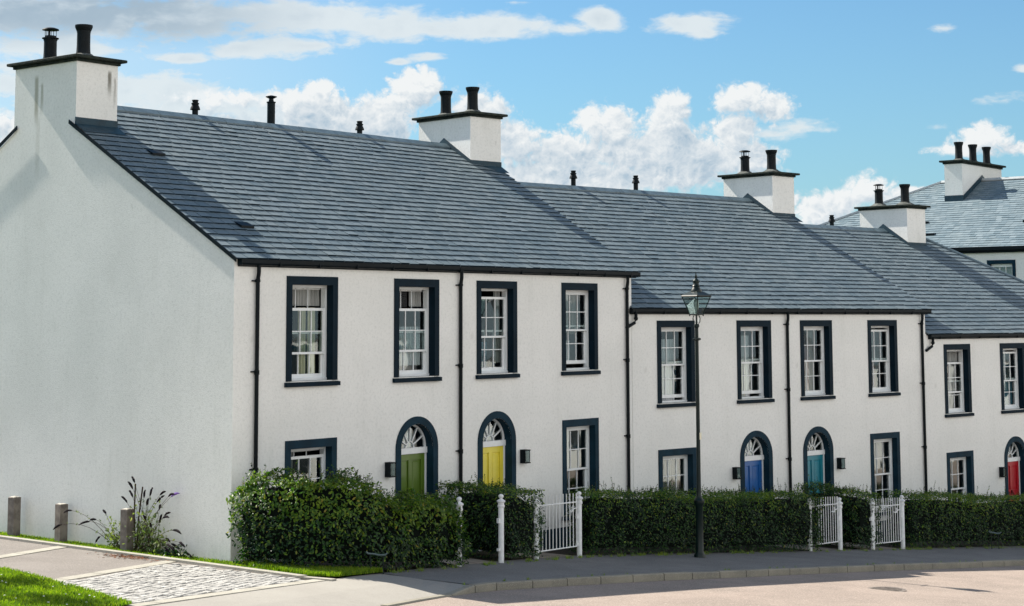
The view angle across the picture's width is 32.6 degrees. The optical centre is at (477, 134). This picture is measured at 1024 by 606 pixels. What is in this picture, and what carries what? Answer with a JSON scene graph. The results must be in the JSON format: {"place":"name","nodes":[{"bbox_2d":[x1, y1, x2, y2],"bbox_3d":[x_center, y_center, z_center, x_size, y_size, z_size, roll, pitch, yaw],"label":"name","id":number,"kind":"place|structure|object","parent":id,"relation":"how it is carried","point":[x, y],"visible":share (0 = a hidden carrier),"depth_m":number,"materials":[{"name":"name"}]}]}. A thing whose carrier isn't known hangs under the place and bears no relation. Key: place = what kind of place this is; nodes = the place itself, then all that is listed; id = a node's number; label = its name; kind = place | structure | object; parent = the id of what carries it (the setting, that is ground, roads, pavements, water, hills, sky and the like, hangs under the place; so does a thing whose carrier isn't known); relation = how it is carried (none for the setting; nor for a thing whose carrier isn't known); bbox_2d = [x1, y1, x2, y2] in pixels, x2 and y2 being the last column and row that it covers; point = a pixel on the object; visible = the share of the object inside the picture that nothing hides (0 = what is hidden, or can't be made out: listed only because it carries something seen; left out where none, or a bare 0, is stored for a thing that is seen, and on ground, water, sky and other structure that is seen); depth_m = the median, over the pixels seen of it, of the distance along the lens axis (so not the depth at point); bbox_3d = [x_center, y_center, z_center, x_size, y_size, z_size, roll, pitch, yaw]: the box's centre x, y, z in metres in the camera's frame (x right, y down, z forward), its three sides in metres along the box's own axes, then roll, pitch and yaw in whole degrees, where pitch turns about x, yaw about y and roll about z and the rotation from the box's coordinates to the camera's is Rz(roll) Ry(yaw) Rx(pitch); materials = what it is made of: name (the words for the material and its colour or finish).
{"place":"outdoors","nodes":[
{"label":"outdoors","id":0,"kind":"place"},
{"bbox_2d":[0,539,282,579],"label":"side path","id":1,"kind":"structure","parent":0,"point":[59,563],"depth_m":29.41,"materials":[{"name":"concrete"}]},
{"bbox_2d":[87,553,174,561],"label":"leaf litter","id":2,"kind":"object","parent":1,"relation":"on","point":[127,556],"visible":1,"depth_m":30.44,"materials":[{"name":"brown plant"}]},
{"bbox_2d":[151,573,466,605],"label":"apron","id":3,"kind":"object","parent":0,"point":[377,589],"visible":1,"depth_m":26.41,"materials":[{"name":"concrete"}]},
{"bbox_2d":[0,535,335,605],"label":"edging","id":4,"kind":"object","parent":3,"relation":"on","point":[56,545],"visible":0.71,"depth_m":28.80,"materials":[{"name":"concrete"}]},
{"bbox_2d":[311,569,468,584],"bbox_3d":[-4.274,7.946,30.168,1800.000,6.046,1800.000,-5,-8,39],"label":"ground","id":5,"kind":"structure","parent":0,"point":[358,575],"depth_m":30.81,"materials":[{"name":"grey concrete"}]},
{"bbox_2d":[0,24,462,561],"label":"terraced house","id":6,"kind":"structure","parent":5,"relation":"on","point":[258,296],"depth_m":33.25,"materials":[{"name":"white paint"}]},
{"bbox_2d":[285,437,336,488],"bbox_3d":[-3.144,6.562,31.891,0.397,2.000,1.383,-5,-8,39],"label":"window","id":7,"kind":"structure","parent":6,"relation":"in","point":[327,446],"depth_m":32.11,"materials":[{"name":"white paint"}]},
{"bbox_2d":[284,276,340,386],"bbox_3d":[-3.148,3.622,32.200,0.396,2.000,1.383,-5,-8,39],"label":"window","id":8,"kind":"structure","parent":6,"relation":"in","point":[299,288],"depth_m":32.42,"materials":[{"name":"white paint"}]},
{"bbox_2d":[395,416,437,506],"bbox_3d":[-1.310,6.767,34.117,0.351,2.524,1.228,-5,-8,39],"label":"door","id":9,"kind":"structure","parent":6,"relation":"in","point":[416,467],"depth_m":34.32,"materials":[{"name":"green paint"}]},
{"bbox_2d":[392,278,441,382],"bbox_3d":[-1.307,3.851,34.401,0.396,2.000,1.383,-5,-8,39],"label":"window","id":10,"kind":"structure","parent":6,"relation":"in","point":[407,350],"depth_m":34.63,"materials":[{"name":"white paint"}]},
{"bbox_2d":[266,95,640,551],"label":"terraced house","id":11,"kind":"structure","parent":5,"relation":"on","point":[544,364],"depth_m":38.28,"materials":[{"name":"white paint"}]},
{"bbox_2d":[478,411,515,551],"bbox_3d":[0.355,7.113,35.913,0.580,2.841,1.228,-5,-8,39],"label":"door","id":12,"kind":"structure","parent":11,"relation":"in","point":[496,458],"depth_m":36.23,"materials":[{"name":"yellow paint"}]},
{"bbox_2d":[475,281,519,378],"bbox_3d":[0.288,4.049,36.305,0.394,2.000,1.383,-5,-8,39],"label":"window","id":13,"kind":"structure","parent":11,"relation":"in","point":[509,355],"depth_m":36.59,"materials":[{"name":"white paint"}]},
{"bbox_2d":[562,418,598,520],"bbox_3d":[2.132,7.278,38.191,0.396,2.120,1.383,-5,-8,39],"label":"window","id":14,"kind":"structure","parent":11,"relation":"in","point":[590,426],"depth_m":38.48,"materials":[{"name":"white paint"}]},
{"bbox_2d":[561,283,600,375],"bbox_3d":[2.128,4.279,38.506,0.396,2.000,1.383,-5,-8,39],"label":"window","id":15,"kind":"structure","parent":11,"relation":"in","point":[570,292],"depth_m":38.75,"materials":[{"name":"white paint"}]},
{"bbox_2d":[412,87,788,498],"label":"terraced house","id":16,"kind":"structure","parent":5,"relation":"on","point":[742,387],"depth_m":42.70,"materials":[{"name":"white paint"}]},
{"bbox_2d":[657,321,695,407],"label":"window","id":17,"kind":"structure","parent":16,"relation":"in","point":[665,351],"depth_m":41.12,"materials":[{"name":"white paint"}]},
{"bbox_2d":[658,447,696,496],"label":"window","id":18,"kind":"structure","parent":16,"relation":"in","point":[689,474],"depth_m":40.90,"materials":[{"name":"white paint"}]},
{"bbox_2d":[736,320,774,403],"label":"window","id":19,"kind":"structure","parent":16,"relation":"in","point":[763,327],"depth_m":43.04,"materials":[{"name":"white paint"}]},
{"bbox_2d":[740,431,772,498],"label":"door","id":20,"kind":"structure","parent":16,"relation":"in","point":[756,469],"depth_m":42.79,"materials":[{"name":"blue paint"}]},
{"bbox_2d":[381,559,1023,605],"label":"kerb","id":21,"kind":"structure","parent":5,"relation":"on","point":[553,582],"depth_m":32.31,"materials":[{"name":"concrete"}]},
{"bbox_2d":[620,175,931,541],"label":"terraced house","id":22,"kind":"structure","parent":5,"relation":"on","point":[856,388],"depth_m":46.48,"materials":[{"name":"white paint"}]},
{"bbox_2d":[800,320,835,400],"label":"window","id":23,"kind":"structure","parent":22,"relation":"in","point":[807,352],"depth_m":44.75,"materials":[{"name":"white paint"}]},
{"bbox_2d":[803,426,834,541],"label":"door","id":24,"kind":"structure","parent":22,"relation":"in","point":[819,464],"depth_m":44.44,"materials":[{"name":"teal paint"}]},
{"bbox_2d":[867,320,900,396],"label":"window","id":25,"kind":"structure","parent":22,"relation":"in","point":[890,326],"depth_m":46.68,"materials":[{"name":"white paint"}]},
{"bbox_2d":[870,432,900,515],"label":"window","id":26,"kind":"structure","parent":22,"relation":"in","point":[892,439],"depth_m":46.41,"materials":[{"name":"white paint"}]},
{"bbox_2d":[717,150,1023,502],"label":"terraced house","id":27,"kind":"structure","parent":5,"relation":"on","point":[978,432],"depth_m":50.23,"materials":[{"name":"white paint"}]},
{"bbox_2d":[943,344,973,417],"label":"window","id":28,"kind":"structure","parent":27,"relation":"in","point":[950,350],"depth_m":49.04,"materials":[{"name":"white paint"}]},
{"bbox_2d":[946,450,974,502],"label":"window","id":29,"kind":"structure","parent":27,"relation":"in","point":[967,457],"depth_m":48.77,"materials":[{"name":"white paint"}]},
{"bbox_2d":[1000,343,1023,413],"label":"window","id":30,"kind":"structure","parent":27,"relation":"in","point":[1018,348],"depth_m":50.94,"materials":[{"name":"white paint"}]},
{"bbox_2d":[1004,436,1023,501],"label":"door","id":31,"kind":"structure","parent":27,"relation":"in","point":[1014,481],"depth_m":50.63,"materials":[{"name":"red paint"}]},
{"bbox_2d":[819,142,1023,279],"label":"corner house","id":32,"kind":"structure","parent":5,"relation":"on","point":[975,210],"depth_m":73.16,"materials":[{"name":"stone"}]},
{"bbox_2d":[987,260,1015,276],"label":"window","id":33,"kind":"structure","parent":32,"relation":"in","point":[994,263],"depth_m":68.61,"materials":[{"name":"white paint"}]},
{"bbox_2d":[854,184,1023,501],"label":"terraced house","id":34,"kind":"structure","parent":5,"relation":"on","point":[901,224],"depth_m":55.91,"materials":[{"name":"white paint"}]},
{"bbox_2d":[440,558,491,564],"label":"path","id":35,"kind":"structure","parent":0,"point":[475,561],"depth_m":32.49,"materials":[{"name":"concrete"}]},
{"bbox_2d":[0,0,1023,224],"bbox_3d":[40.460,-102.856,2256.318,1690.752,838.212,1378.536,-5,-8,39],"label":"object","id":36,"kind":"structure","parent":0,"point":[666,150],"depth_m":2480.33,"materials":[{"name":"white"}]},
{"bbox_2d":[506,551,571,557],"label":"path","id":37,"kind":"structure","parent":0,"point":[549,555],"depth_m":34.87,"materials":[{"name":"concrete"}]},
{"bbox_2d":[267,540,1023,570],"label":"garden bed","id":38,"kind":"object","parent":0,"point":[559,551],"visible":0.37,"depth_m":37.87,"materials":[{"name":"soil"}]},
{"bbox_2d":[225,460,473,569],"bbox_3d":[-2.017,6.615,30.370,4.590,2.055,1.852,3,-7,-26],"label":"hedge","id":39,"kind":"object","parent":38,"relation":"on","point":[301,519],"visible":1,"depth_m":29.72,"materials":[{"name":"green plant"}]},
{"bbox_2d":[435,474,548,559],"bbox_3d":[0.233,7.377,33.931,1.839,1.683,1.600,-5,-8,39],"label":"hedge","id":40,"kind":"object","parent":38,"relation":"on","point":[480,507],"visible":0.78,"depth_m":33.47,"materials":[{"name":"green plant"}]},
{"bbox_2d":[564,477,825,555],"bbox_3d":[4.862,8.320,38.035,7.822,2.061,0.966,5,-8,-42],"label":"hedge","id":41,"kind":"object","parent":38,"relation":"on","point":[658,519],"visible":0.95,"depth_m":37.46,"materials":[{"name":"green plant"}]},
{"bbox_2d":[643,477,775,502],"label":"hedge","id":42,"kind":"object","parent":38,"relation":"on","point":[710,491],"visible":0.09,"depth_m":40.34,"materials":[{"name":"green plant"}]},
{"bbox_2d":[794,475,882,548],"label":"hedge","id":43,"kind":"object","parent":38,"relation":"on","point":[856,522],"visible":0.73,"depth_m":41.90,"materials":[{"name":"green plant"}]},
{"bbox_2d":[882,482,1023,547],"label":"hedge","id":44,"kind":"object","parent":38,"relation":"on","point":[946,521],"visible":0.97,"depth_m":44.40,"materials":[{"name":"green plant"}]},
{"bbox_2d":[378,546,1023,583],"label":"pavement","id":45,"kind":"structure","parent":0,"point":[546,568],"depth_m":34.80,"materials":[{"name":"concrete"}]},
{"bbox_2d":[455,497,463,566],"bbox_3d":[-0.346,7.219,31.550,0.164,1.352,0.182,-5,-8,39],"label":"gate post","id":46,"kind":"object","parent":45,"relation":"on","point":[460,503],"visible":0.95,"depth_m":31.54,"materials":[{"name":"white metal"}]},
{"bbox_2d":[497,494,504,562],"bbox_3d":[0.426,7.409,32.650,0.164,1.382,0.182,-5,-8,39],"label":"gate post","id":47,"kind":"object","parent":45,"relation":"on","point":[500,518],"visible":0.97,"depth_m":32.62,"materials":[{"name":"white metal"}]},
{"bbox_2d":[532,495,539,558],"bbox_3d":[1.117,7.643,33.839,0.164,1.352,0.182,-5,-8,39],"label":"gate post","id":48,"kind":"object","parent":45,"relation":"on","point":[536,520],"visible":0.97,"depth_m":33.82,"materials":[{"name":"white metal"}]},
{"bbox_2d":[575,491,582,555],"bbox_3d":[2.025,7.866,35.084,0.164,1.402,0.182,-5,-8,39],"label":"gate post","id":49,"kind":"object","parent":45,"relation":"on","point":[579,520],"visible":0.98,"depth_m":35.05,"materials":[{"name":"white metal"}]},
{"bbox_2d":[538,493,577,551],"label":"gate","id":50,"kind":"structure","parent":49,"relation":"attached to","point":[563,503],"depth_m":34.53,"materials":[{"name":"white metal"}]},
{"bbox_2d":[681,273,711,557],"bbox_3d":[4.603,5.866,36.653,0.478,5.970,0.478,6,-8,-43],"label":"street lamp","id":51,"kind":"object","parent":45,"relation":"on","point":[691,302],"visible":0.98,"depth_m":36.63,"materials":[{"name":"black metal"}]},
{"bbox_2d":[387,545,1023,584],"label":"weeds","id":52,"kind":"object","parent":45,"relation":"on","point":[639,554],"visible":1,"depth_m":36.29,"materials":[{"name":"green plant"}]},
{"bbox_2d":[807,498,812,550],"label":"gate post","id":53,"kind":"object","parent":45,"relation":"on","point":[810,507],"visible":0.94,"depth_m":40.12,"materials":[{"name":"white wood"}]},
{"bbox_2d":[838,497,842,549],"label":"gate post","id":54,"kind":"object","parent":45,"relation":"on","point":[840,542],"visible":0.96,"depth_m":41.10,"materials":[{"name":"white wood"}]},
{"bbox_2d":[811,496,838,544],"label":"gate","id":55,"kind":"structure","parent":54,"relation":"attached to","point":[832,504],"depth_m":40.85,"materials":[{"name":"white metal"}]},
{"bbox_2d":[869,498,874,549],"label":"gate post","id":56,"kind":"object","parent":45,"relation":"on","point":[871,518],"visible":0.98,"depth_m":41.78,"materials":[{"name":"white wood"}]},
{"bbox_2d":[898,495,904,548],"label":"gate post","id":57,"kind":"object","parent":45,"relation":"on","point":[902,501],"visible":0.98,"depth_m":42.63,"materials":[{"name":"white wood"}]},
{"bbox_2d":[874,498,900,543],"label":"gate","id":58,"kind":"structure","parent":57,"relation":"attached to","point":[896,509],"depth_m":42.30,"materials":[{"name":"white metal"}]},
{"bbox_2d":[988,531,1000,548],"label":"metal hoop","id":59,"kind":"object","parent":45,"relation":"on","point":[991,538],"visible":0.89,"depth_m":44.41,"materials":[{"name":"grey metal"}]},
{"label":"verge turf","id":60,"kind":"structure","parent":45,"relation":"on","visible":0},
{"bbox_2d":[242,560,382,576],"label":"verge grass","id":61,"kind":"structure","parent":60,"relation":"on","point":[331,571],"depth_m":28.98,"materials":[{"name":"green plant"}]},
{"bbox_2d":[366,551,387,573],"bbox_3d":[-1.701,7.245,29.422,0.382,0.482,0.034,1,-6,-10],"label":"metal hoop","id":62,"kind":"object","parent":60,"relation":"on","point":[376,554],"visible":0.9,"depth_m":29.43,"materials":[{"name":"grey metal"}]},
{"bbox_2d":[400,566,1023,605],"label":"road","id":63,"kind":"structure","parent":0,"point":[993,586],"depth_m":30.51,"materials":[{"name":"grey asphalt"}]},
{"bbox_2d":[868,586,905,591],"bbox_3d":[7.462,8.323,32.017,0.720,0.013,0.720,-5,-8,39],"label":"manhole cover","id":64,"kind":"object","parent":63,"relation":"on","point":[897,589],"visible":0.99,"depth_m":32.08,"materials":[{"name":"metal"}]},
{"bbox_2d":[768,544,835,549],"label":"path","id":65,"kind":"structure","parent":0,"point":[821,548],"depth_m":41.19,"materials":[{"name":"concrete"}]},
{"bbox_2d":[818,542,895,548],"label":"path","id":66,"kind":"structure","parent":0,"point":[856,545],"depth_m":42.58,"materials":[{"name":"concrete"}]},
{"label":"lawn turf","id":67,"kind":"structure","parent":0,"visible":0},
{"bbox_2d":[0,567,131,605],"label":"lawn grass","id":68,"kind":"structure","parent":67,"relation":"on","point":[20,588],"depth_m":23.94,"materials":[{"name":"green plant"}]},
{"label":"sett bed","id":69,"kind":"structure","parent":0,"visible":0},
{"bbox_2d":[60,563,303,603],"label":"sett paving","id":70,"kind":"structure","parent":69,"relation":"on","point":[133,587],"depth_m":26.72,"materials":[{"name":"stone"}]},
{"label":"gable strip","id":71,"kind":"structure","parent":0,"visible":0},
{"bbox_2d":[7,496,20,535],"bbox_3d":[-8.952,7.474,33.778,0.172,0.984,0.172,-4,-7,34],"label":"timber bollard","id":72,"kind":"object","parent":71,"relation":"on","point":[14,515],"visible":0.82,"depth_m":33.73,"materials":[{"name":"grey wood"}]},
{"bbox_2d":[54,503,67,541],"bbox_3d":[-7.836,7.407,32.916,0.172,0.943,0.172,-6,-8,42],"label":"timber bollard","id":73,"kind":"object","parent":71,"relation":"on","point":[61,531],"visible":0.82,"depth_m":32.87,"materials":[{"name":"grey wood"}]},
{"bbox_2d":[53,476,192,557],"bbox_3d":[-6.446,6.896,31.793,3.808,1.368,0.578,-5,-8,39],"label":"flowering shrub","id":74,"kind":"object","parent":71,"relation":"on","point":[139,540],"visible":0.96,"depth_m":31.37,"materials":[{"name":"green plant"}]},
{"bbox_2d":[120,508,133,550],"bbox_3d":[-6.338,7.243,31.615,0.172,0.985,0.172,-4,-7,36],"label":"timber bollard","id":75,"kind":"object","parent":71,"relation":"on","point":[125,519],"visible":0.82,"depth_m":31.57,"materials":[{"name":"grey wood"}]},
{"bbox_2d":[0,531,295,573],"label":"strip grass","id":76,"kind":"structure","parent":71,"relation":"on","point":[226,562],"depth_m":31.48,"materials":[{"name":"green plant"}]},
{"bbox_2d":[151,541,197,557],"bbox_3d":[-5.299,7.309,30.753,1.200,0.294,0.336,-5,-8,39],"label":"weed","id":77,"kind":"object","parent":71,"relation":"on","point":[164,552],"visible":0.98,"depth_m":30.74,"materials":[{"name":"green plant"}]}
]}

